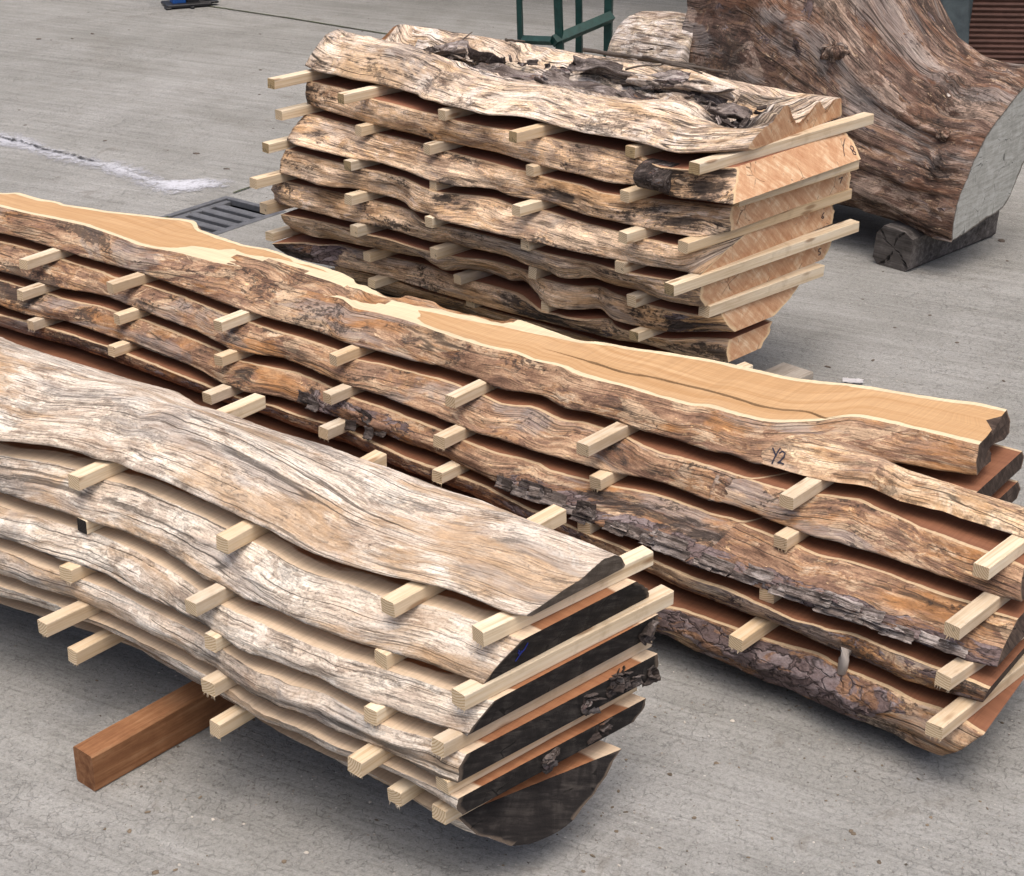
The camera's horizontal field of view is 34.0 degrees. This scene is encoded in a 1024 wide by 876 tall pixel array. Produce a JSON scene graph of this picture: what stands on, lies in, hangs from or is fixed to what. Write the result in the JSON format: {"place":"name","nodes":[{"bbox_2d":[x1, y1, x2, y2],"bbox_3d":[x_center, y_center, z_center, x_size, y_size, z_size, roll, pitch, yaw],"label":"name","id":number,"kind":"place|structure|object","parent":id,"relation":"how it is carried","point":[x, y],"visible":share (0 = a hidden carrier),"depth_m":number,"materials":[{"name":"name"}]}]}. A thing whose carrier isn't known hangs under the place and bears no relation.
{"place":"outdoors","nodes":[
{"label":"outdoors","id":0,"kind":"place"},
{"bbox_2d":[0,0,1023,875],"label":"ground","id":1,"kind":"structure","parent":0,"point":[152,88],"depth_m":2.98,"materials":[{"name":"concrete"}]},
{"bbox_2d":[0,133,225,193],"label":"paint line","id":2,"kind":"object","parent":1,"relation":"on","point":[186,184],"visible":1,"depth_m":6.10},
{"bbox_2d":[73,681,234,790],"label":"support beam","id":3,"kind":"structure","parent":1,"relation":"on","point":[113,752],"depth_m":2.83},
{"bbox_2d":[0,596,620,845],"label":"timber slab","id":4,"kind":"structure","parent":3,"relation":"on","point":[539,806],"depth_m":2.57,"materials":[{"name":"brown wood"}]},
{"bbox_2d":[67,629,125,666],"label":"spacer batten","id":5,"kind":"object","parent":4,"relation":"on","point":[87,648],"visible":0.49,"depth_m":2.88,"materials":[{"name":"brown wood"}]},
{"bbox_2d":[0,574,645,814],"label":"timber slab","id":6,"kind":"object","parent":5,"relation":"on","point":[547,757],"depth_m":2.60,"materials":[{"name":"brown wood"}]},
{"bbox_2d":[37,601,101,637],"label":"spacer batten","id":7,"kind":"object","parent":6,"relation":"on","point":[61,619],"visible":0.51,"depth_m":2.85,"materials":[{"name":"brown wood"}]},
{"bbox_2d":[201,670,236,698],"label":"spacer batten","id":8,"kind":"object","parent":6,"relation":"on","point":[214,684],"visible":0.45,"depth_m":2.67,"materials":[{"name":"brown wood"}]},
{"bbox_2d":[0,538,660,782],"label":"timber slab","id":9,"kind":"object","parent":6,"relation":"on","point":[408,738],"depth_m":2.59,"materials":[{"name":"brown wood"}]},
{"bbox_2d":[59,562,96,585],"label":"spacer batten","id":10,"kind":"object","parent":9,"relation":"on","point":[70,572],"visible":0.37,"depth_m":2.86,"materials":[{"name":"brown wood"}]},
{"bbox_2d":[204,630,231,654],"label":"spacer batten","id":11,"kind":"object","parent":9,"relation":"on","point":[215,642],"visible":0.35,"depth_m":2.66,"materials":[{"name":"brown wood"}]},
{"bbox_2d":[0,492,658,735],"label":"timber slab","id":12,"kind":"structure","parent":9,"relation":"on","point":[421,690],"depth_m":2.60,"materials":[{"name":"brown wood"}]},
{"bbox_2d":[185,583,236,616],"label":"spacer batten","id":13,"kind":"object","parent":12,"relation":"on","point":[206,599],"visible":0.27,"depth_m":2.64,"materials":[{"name":"brown wood"}]},
{"bbox_2d":[0,441,648,683],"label":"timber slab","id":14,"kind":"structure","parent":12,"relation":"on","point":[272,570],"depth_m":2.61,"materials":[{"name":"brown wood"}]},
{"bbox_2d":[68,393,265,490],"bbox_3d":[-0.613,0.003,3.012,0.028,0.026,0.443,18,31,34],"label":"spacer batten","id":15,"kind":"object","parent":14,"relation":"on","point":[82,478],"visible":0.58,"depth_m":2.90,"materials":[{"name":"brown wood"}]},
{"bbox_2d":[216,450,386,555],"bbox_3d":[-0.346,0.106,2.798,0.030,0.033,0.395,17,30,32],"label":"spacer batten","id":16,"kind":"object","parent":14,"relation":"on","point":[237,536],"visible":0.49,"depth_m":2.68,"materials":[{"name":"brown wood"}]},
{"bbox_2d":[0,337,624,616],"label":"timber slab","id":17,"kind":"object","parent":14,"relation":"on","point":[334,504],"depth_m":2.73,"materials":[{"name":"brown wood"}]},
{"bbox_2d":[381,504,565,617],"bbox_3d":[-0.053,0.188,2.614,0.030,0.026,0.404,20,32,37],"label":"spacer batten","id":18,"kind":"object","parent":14,"relation":"on","point":[397,602],"visible":0.52,"depth_m":2.51,"materials":[{"name":"brown wood"}]},
{"bbox_2d":[471,545,652,649],"bbox_3d":[0.082,0.238,2.516,0.360,0.034,0.028,-21,32,-38],"label":"spacer batten","id":19,"kind":"object","parent":14,"relation":"on","point":[494,628],"visible":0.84,"depth_m":2.48,"materials":[{"name":"brown wood"}]},
{"bbox_2d":[374,648,406,669],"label":"spacer batten","id":20,"kind":"object","parent":12,"relation":"on","point":[385,659],"visible":0.2,"depth_m":2.49,"materials":[{"name":"brown wood"}]},
{"bbox_2d":[452,584,673,714],"bbox_3d":[0.084,0.316,2.535,0.443,0.034,0.029,-21,32,-38],"label":"spacer batten","id":21,"kind":"object","parent":12,"relation":"on","point":[468,694],"visible":0.87,"depth_m":2.51,"materials":[{"name":"brown wood"}]},
{"bbox_2d":[364,702,398,728],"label":"spacer batten","id":22,"kind":"object","parent":9,"relation":"on","point":[375,714],"visible":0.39,"depth_m":2.48,"materials":[{"name":"brown wood"}]},
{"bbox_2d":[431,641,651,759],"bbox_3d":[0.053,0.385,2.542,0.445,0.033,0.026,-22,33,-38],"label":"spacer batten","id":23,"kind":"object","parent":9,"relation":"on","point":[447,742],"visible":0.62,"depth_m":2.49,"materials":[{"name":"brown wood"}]},
{"bbox_2d":[348,743,394,777],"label":"spacer batten","id":24,"kind":"object","parent":6,"relation":"on","point":[365,759],"visible":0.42,"depth_m":2.48,"materials":[{"name":"brown wood"}]},
{"bbox_2d":[436,687,636,795],"bbox_3d":[0.044,0.447,2.559,0.403,0.026,0.029,-22,33,-38],"label":"spacer batten","id":25,"kind":"object","parent":6,"relation":"on","point":[447,787],"visible":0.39,"depth_m":2.50,"materials":[{"name":"brown wood"}]},
{"bbox_2d":[210,704,255,740],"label":"spacer batten","id":26,"kind":"object","parent":4,"relation":"on","point":[229,720],"visible":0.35,"depth_m":2.68,"materials":[{"name":"brown wood"}]},
{"bbox_2d":[387,778,424,809],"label":"spacer batten","id":27,"kind":"object","parent":4,"relation":"on","point":[402,792],"visible":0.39,"depth_m":2.51,"materials":[{"name":"brown wood"}]},
{"bbox_2d":[432,800,485,824],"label":"spacer batten","id":28,"kind":"object","parent":4,"relation":"on","point":[444,813],"visible":0.21,"depth_m":2.47,"materials":[{"name":"brown wood"}]},
{"bbox_2d":[161,0,218,9],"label":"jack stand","id":29,"kind":"object","parent":1,"relation":"on","point":[171,4],"visible":1,"depth_m":8.96,"materials":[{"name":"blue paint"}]},
{"bbox_2d":[161,196,285,234],"bbox_3d":[-1.019,-0.637,5.625,0.292,0.205,0.460,18,30,33],"label":"drain grate","id":30,"kind":"object","parent":1,"relation":"in","point":[221,215],"visible":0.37,"depth_m":5.65,"materials":[{"name":"metal"}]},
{"bbox_2d":[335,267,687,355],"bbox_3d":[0.014,-0.348,4.642,1.174,0.104,0.290,18,31,34],"label":"timber slab","id":31,"kind":"object","parent":1,"relation":"on","point":[400,289],"depth_m":4.59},
{"bbox_2d":[368,275,399,288],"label":"spacer batten","id":32,"kind":"object","parent":31,"relation":"on","point":[376,281],"visible":0.27,"depth_m":4.68,"materials":[{"name":"brown wood"}]},
{"bbox_2d":[272,233,771,361],"bbox_3d":[0.023,-0.426,4.564,1.460,0.055,0.490,18,31,34],"label":"timber slab","id":33,"kind":"object","parent":32,"relation":"on","point":[520,298],"depth_m":4.43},
{"bbox_2d":[265,225,300,241],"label":"spacer batten","id":34,"kind":"object","parent":33,"relation":"on","point":[279,233],"visible":0.31,"depth_m":4.80,"materials":[{"name":"brown wood"}]},
{"bbox_2d":[454,270,493,284],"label":"spacer batten","id":35,"kind":"object","parent":33,"relation":"on","point":[464,277],"visible":0.32,"depth_m":4.47,"materials":[{"name":"brown wood"}]},
{"bbox_2d":[281,208,798,331],"bbox_3d":[0.062,-0.508,4.543,1.462,0.060,0.519,18,31,34],"label":"timber slab","id":36,"kind":"object","parent":33,"relation":"on","point":[555,291],"depth_m":4.22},
{"bbox_2d":[430,242,472,259],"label":"spacer batten","id":37,"kind":"object","parent":36,"relation":"on","point":[442,250],"visible":0.26,"depth_m":4.40,"materials":[{"name":"brown wood"}]},
{"bbox_2d":[271,178,831,306],"bbox_3d":[0.055,-0.596,4.519,1.510,0.060,0.591,18,31,34],"label":"timber slab","id":38,"kind":"object","parent":36,"relation":"on","point":[391,213],"depth_m":4.25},
{"bbox_2d":[249,170,297,188],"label":"spacer batten","id":39,"kind":"object","parent":38,"relation":"on","point":[267,179],"visible":0.3,"depth_m":4.68,"materials":[{"name":"brown wood"}]},
{"bbox_2d":[344,190,384,205],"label":"spacer batten","id":40,"kind":"object","parent":38,"relation":"on","point":[355,197],"visible":0.23,"depth_m":4.53,"materials":[{"name":"brown wood"}]},
{"bbox_2d":[280,146,833,274],"bbox_3d":[0.074,-0.676,4.483,1.469,0.060,0.650,18,31,34],"label":"timber slab","id":41,"kind":"object","parent":38,"relation":"on","point":[490,210],"depth_m":4.19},
{"bbox_2d":[262,136,297,153],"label":"spacer batten","id":42,"kind":"object","parent":41,"relation":"on","point":[276,145],"visible":0.23,"depth_m":4.68,"materials":[{"name":"brown wood"}]},
{"bbox_2d":[512,199,558,216],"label":"spacer batten","id":43,"kind":"object","parent":41,"relation":"on","point":[524,208],"visible":0.33,"depth_m":4.15,"materials":[{"name":"brown wood"}]},
{"bbox_2d":[287,110,850,236],"bbox_3d":[0.094,-0.759,4.457,1.486,0.058,0.630,18,31,34],"label":"timber slab","id":44,"kind":"object","parent":41,"relation":"on","point":[334,134],"depth_m":4.19,"materials":[{"name":"wood"}]},
{"bbox_2d":[275,102,324,120],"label":"spacer batten","id":45,"kind":"object","parent":44,"relation":"on","point":[293,111],"visible":0.27,"depth_m":4.68,"materials":[{"name":"brown wood"}]},
{"bbox_2d":[423,140,463,154],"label":"spacer batten","id":46,"kind":"object","parent":44,"relation":"on","point":[433,147],"visible":0.22,"depth_m":4.34,"materials":[{"name":"brown wood"}]},
{"bbox_2d":[305,76,860,203],"bbox_3d":[0.108,-0.835,4.408,1.514,0.067,0.623,18,31,34],"label":"timber slab","id":47,"kind":"object","parent":46,"relation":"on","point":[601,158],"depth_m":4.11,"materials":[{"name":"wood"}]},
{"bbox_2d":[268,69,336,88],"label":"spacer batten","id":48,"kind":"object","parent":47,"relation":"on","point":[291,79],"visible":0.37,"depth_m":4.64,"materials":[{"name":"brown wood"}]},
{"bbox_2d":[337,84,402,103],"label":"spacer batten","id":49,"kind":"object","parent":47,"relation":"on","point":[360,94],"visible":0.37,"depth_m":4.49,"materials":[{"name":"brown wood"}]},
{"bbox_2d":[438,106,475,120],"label":"spacer batten","id":50,"kind":"object","parent":47,"relation":"on","point":[447,113],"visible":0.2,"depth_m":4.30,"materials":[{"name":"brown wood"}]},
{"bbox_2d":[509,122,568,142],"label":"spacer batten","id":51,"kind":"object","parent":47,"relation":"on","point":[531,132],"visible":0.26,"depth_m":4.12,"materials":[{"name":"brown wood"}]},
{"bbox_2d":[305,24,841,152],"bbox_3d":[0.087,-0.949,4.395,1.451,0.102,0.581,18,31,34],"label":"timber slab","id":52,"kind":"object","parent":47,"relation":"on","point":[671,121],"depth_m":4.21,"materials":[{"name":"wood"}]},
{"bbox_2d":[433,40,468,57],"bbox_3d":[-0.167,-1.050,4.542,0.108,0.035,0.074,-7,29,15],"label":"bark strip","id":53,"kind":"object","parent":52,"relation":"on","point":[448,48],"visible":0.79,"depth_m":4.55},
{"bbox_2d":[467,44,503,63],"bbox_3d":[-0.059,-1.008,4.465,0.126,0.038,0.075,26,10,28],"label":"bark strip","id":54,"kind":"object","parent":52,"relation":"on","point":[484,57],"visible":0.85,"depth_m":4.44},
{"bbox_2d":[473,62,546,80],"bbox_3d":[-0.001,-0.941,4.365,0.261,0.043,0.066,20,39,29],"label":"bark shred","id":55,"kind":"object","parent":52,"relation":"on","point":[501,69],"visible":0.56,"depth_m":4.39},
{"bbox_2d":[534,68,644,96],"bbox_3d":[0.194,-0.880,4.241,0.324,0.043,0.064,22,40,31],"label":"bark shred","id":56,"kind":"object","parent":52,"relation":"on","point":[551,76],"visible":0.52,"depth_m":4.28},
{"bbox_2d":[560,55,622,78],"bbox_3d":[0.205,-0.959,4.339,0.162,0.034,0.076,16,46,32],"label":"bark strip","id":57,"kind":"object","parent":52,"relation":"on","point":[579,61],"visible":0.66,"depth_m":4.35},
{"bbox_2d":[576,62,663,80],"bbox_3d":[0.292,-0.919,4.249,0.276,0.037,0.048,16,27,22],"label":"bark shred","id":58,"kind":"object","parent":52,"relation":"on","point":[592,68],"visible":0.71,"depth_m":4.27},
{"bbox_2d":[620,69,690,86],"bbox_3d":[0.363,-0.899,4.215,0.168,0.034,0.086,4,31,32],"label":"bark strip","id":59,"kind":"object","parent":52,"relation":"on","point":[676,75],"visible":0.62,"depth_m":4.21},
{"bbox_2d":[625,72,739,103],"bbox_3d":[0.423,-0.873,4.152,0.293,0.042,0.059,15,25,23],"label":"bark shred","id":60,"kind":"object","parent":52,"relation":"on","point":[697,85],"visible":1,"depth_m":4.14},
{"bbox_2d":[699,102,751,120],"bbox_3d":[0.494,-0.805,4.085,0.054,0.035,0.236,-31,33,-26],"label":"bark shred","id":61,"kind":"object","parent":52,"relation":"on","point":[734,111],"visible":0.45,"depth_m":4.04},
{"bbox_2d":[625,143,664,158],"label":"spacer batten","id":62,"kind":"object","parent":47,"relation":"on","point":[635,150],"visible":0.16,"depth_m":3.97,"materials":[{"name":"brown wood"}]},
{"bbox_2d":[688,112,873,174],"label":"spacer batten","id":63,"kind":"object","parent":47,"relation":"on","point":[708,164],"visible":0.95,"depth_m":4.03,"materials":[{"name":"brown wood"}]},
{"bbox_2d":[620,185,660,202],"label":"spacer batten","id":64,"kind":"object","parent":44,"relation":"on","point":[631,194],"visible":0.25,"depth_m":3.96,"materials":[{"name":"brown wood"}]},
{"bbox_2d":[729,160,858,206],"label":"spacer batten","id":65,"kind":"object","parent":44,"relation":"on","point":[846,168],"visible":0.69,"depth_m":4.07,"materials":[{"name":"brown wood"}]},
{"bbox_2d":[618,226,664,244],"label":"spacer batten","id":66,"kind":"object","parent":41,"relation":"on","point":[631,235],"visible":0.3,"depth_m":3.95,"materials":[{"name":"brown wood"}]},
{"bbox_2d":[678,188,851,253],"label":"spacer batten","id":67,"kind":"object","parent":41,"relation":"on","point":[689,244],"visible":0.81,"depth_m":4.04,"materials":[{"name":"brown wood"}]},
{"bbox_2d":[664,219,858,296],"bbox_3d":[0.624,-0.447,4.095,0.713,0.028,0.032,-21,33,-38],"label":"spacer batten","id":68,"kind":"object","parent":38,"relation":"on","point":[691,281],"visible":1,"depth_m":4.07,"materials":[{"name":"brown wood"}]},
{"bbox_2d":[627,290,659,307],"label":"spacer batten","id":69,"kind":"object","parent":36,"relation":"on","point":[637,298],"visible":0.23,"depth_m":4.07,"materials":[{"name":"brown wood"}]},
{"bbox_2d":[698,263,824,317],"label":"spacer batten","id":70,"kind":"object","parent":36,"relation":"on","point":[807,273],"visible":0.99,"depth_m":4.12,"materials":[{"name":"brown wood"}]},
{"bbox_2d":[629,327,666,341],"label":"spacer batten","id":71,"kind":"object","parent":33,"relation":"on","point":[638,334],"visible":0.21,"depth_m":4.10,"materials":[{"name":"brown wood"}]},
{"bbox_2d":[0,326,1023,755],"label":"timber slab","id":72,"kind":"structure","parent":1,"relation":"on","point":[860,690],"depth_m":2.96,"materials":[{"name":"wood"}]},
{"bbox_2d":[0,306,1023,701],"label":"timber slab","id":73,"kind":"structure","parent":72,"relation":"on","point":[916,662],"depth_m":3.14,"materials":[{"name":"wood"}]},
{"bbox_2d":[108,340,142,356],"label":"spacer batten","id":74,"kind":"object","parent":73,"relation":"on","point":[119,348],"visible":0.31,"depth_m":4.01,"materials":[{"name":"brown wood"}]},
{"bbox_2d":[202,384,242,404],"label":"spacer batten","id":75,"kind":"object","parent":73,"relation":"on","point":[216,394],"visible":0.37,"depth_m":3.76,"materials":[{"name":"brown wood"}]},
{"bbox_2d":[318,418,359,441],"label":"spacer batten","id":76,"kind":"object","parent":73,"relation":"on","point":[327,431],"visible":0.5,"depth_m":3.58,"materials":[{"name":"brown wood"}]},
{"bbox_2d":[432,460,469,485],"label":"spacer batten","id":77,"kind":"object","parent":73,"relation":"on","point":[447,471],"visible":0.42,"depth_m":3.40,"materials":[{"name":"brown wood"}]},
{"bbox_2d":[0,271,1023,666],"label":"timber slab","id":78,"kind":"structure","parent":73,"relation":"on","point":[892,597],"depth_m":3.17,"materials":[{"name":"brown wood"}]},
{"bbox_2d":[17,282,60,301],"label":"spacer batten","id":79,"kind":"object","parent":78,"relation":"on","point":[30,291],"visible":0.5,"depth_m":4.18,"materials":[{"name":"brown wood"}]},
{"bbox_2d":[113,307,151,324],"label":"spacer batten","id":80,"kind":"object","parent":78,"relation":"on","point":[127,315],"visible":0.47,"depth_m":4.03,"materials":[{"name":"brown wood"}]},
{"bbox_2d":[214,349,253,366],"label":"spacer batten","id":81,"kind":"object","parent":78,"relation":"on","point":[226,357],"visible":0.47,"depth_m":3.79,"materials":[{"name":"brown wood"}]},
{"bbox_2d":[323,384,364,405],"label":"spacer batten","id":82,"kind":"object","parent":78,"relation":"on","point":[336,394],"visible":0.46,"depth_m":3.60,"materials":[{"name":"brown wood"}]},
{"bbox_2d":[433,425,475,450],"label":"spacer batten","id":83,"kind":"object","parent":78,"relation":"on","point":[449,436],"visible":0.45,"depth_m":3.40,"materials":[{"name":"brown wood"}]},
{"bbox_2d":[0,233,1023,601],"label":"timber slab","id":84,"kind":"structure","parent":78,"relation":"on","point":[948,545],"depth_m":3.26,"materials":[{"name":"wood"}]},
{"bbox_2d":[19,248,74,269],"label":"spacer batten","id":85,"kind":"object","parent":84,"relation":"on","point":[32,261],"visible":0.62,"depth_m":4.21,"materials":[{"name":"brown wood"}]},
{"bbox_2d":[106,272,158,294],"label":"spacer batten","id":86,"kind":"object","parent":84,"relation":"on","point":[123,283],"visible":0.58,"depth_m":4.05,"materials":[{"name":"brown wood"}]},
{"bbox_2d":[213,310,262,331],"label":"spacer batten","id":87,"kind":"object","parent":84,"relation":"on","point":[231,320],"visible":0.45,"depth_m":3.81,"materials":[{"name":"brown wood"}]},
{"bbox_2d":[329,345,374,366],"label":"spacer batten","id":88,"kind":"object","parent":84,"relation":"on","point":[344,355],"visible":0.39,"depth_m":3.62,"materials":[{"name":"brown wood"}]},
{"bbox_2d":[445,379,495,407],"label":"spacer batten","id":89,"kind":"object","parent":84,"relation":"on","point":[466,393],"visible":0.46,"depth_m":3.43,"materials":[{"name":"brown wood"}]},
{"bbox_2d":[0,193,1023,537],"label":"timber slab","id":90,"kind":"structure","parent":84,"relation":"on","point":[846,433],"depth_m":3.39,"materials":[{"name":"wood"}]},
{"bbox_2d":[576,422,638,456],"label":"spacer batten","id":91,"kind":"object","parent":84,"relation":"on","point":[602,439],"visible":0.58,"depth_m":3.23,"materials":[{"name":"brown wood"}]},
{"bbox_2d":[779,477,834,509],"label":"spacer batten","id":92,"kind":"object","parent":84,"relation":"on","point":[793,497],"visible":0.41,"depth_m":3.02,"materials":[{"name":"brown wood"}]},
{"bbox_2d":[972,534,1023,580],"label":"spacer batten","id":93,"kind":"object","parent":84,"relation":"on","point":[997,559],"visible":0.97,"depth_m":2.80,"materials":[{"name":"brown wood"}]},
{"bbox_2d":[589,470,627,492],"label":"spacer batten","id":94,"kind":"object","parent":78,"relation":"on","point":[600,480],"visible":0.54,"depth_m":3.22,"materials":[{"name":"brown wood"}]},
{"bbox_2d":[774,526,809,551],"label":"spacer batten","id":95,"kind":"object","parent":78,"relation":"on","point":[786,538],"visible":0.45,"depth_m":3.00,"materials":[{"name":"brown wood"}]},
{"bbox_2d":[944,592,1009,639],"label":"spacer batten","id":96,"kind":"object","parent":78,"relation":"on","point":[970,616],"visible":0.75,"depth_m":2.76,"materials":[{"name":"brown wood"}]},
{"bbox_2d":[934,637,1023,691],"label":"spacer batten","id":97,"kind":"object","parent":73,"relation":"on","point":[953,673],"visible":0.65,"depth_m":2.72,"materials":[{"name":"brown wood"}]},
{"bbox_2d":[728,617,778,653],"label":"spacer batten","id":98,"kind":"object","parent":72,"relation":"on","point":[748,634],"visible":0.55,"depth_m":2.95,"materials":[{"name":"brown wood"}]},
{"bbox_2d":[925,654,1023,742],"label":"spacer batten","id":99,"kind":"object","parent":72,"relation":"on","point":[950,718],"visible":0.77,"depth_m":2.73,"materials":[{"name":"brown wood"}]},
{"bbox_2d":[95,676,1008,874],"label":"wood chips","id":100,"kind":"object","parent":1,"relation":"on","point":[154,872],"visible":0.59,"depth_m":2.70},
{"bbox_2d":[516,0,614,56],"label":"steel trestle","id":101,"kind":"object","parent":1,"relation":"on","point":[560,37],"visible":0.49,"depth_m":7.43,"materials":[{"name":"green paint"}]},
{"bbox_2d":[765,362,812,379],"bbox_3d":[0.629,-0.125,4.266,0.098,0.020,0.340,22,33,39],"label":"loose board","id":102,"kind":"object","parent":1,"relation":"on","point":[787,370],"visible":0.1,"depth_m":4.34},
{"bbox_2d":[873,211,998,271],"bbox_3d":[1.342,-0.655,5.275,0.501,0.129,0.136,-22,33,-39],"label":"support block","id":103,"kind":"object","parent":1,"relation":"on","point":[901,246],"depth_m":5.13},
{"bbox_2d":[606,0,1023,241],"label":"sawn trunk","id":104,"kind":"object","parent":103,"relation":"on","point":[939,143],"visible":0.69,"depth_m":5.13,"materials":[{"name":"wood"}]},
{"bbox_2d":[940,0,972,44],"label":"wall","id":105,"kind":"structure","parent":1,"relation":"on","point":[959,12],"depth_m":7.19,"materials":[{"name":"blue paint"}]},
{"bbox_2d":[969,0,1023,63],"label":"ribbed wall","id":106,"kind":"structure","parent":1,"relation":"on","point":[996,29],"depth_m":7.53,"materials":[{"name":"brown metal"}]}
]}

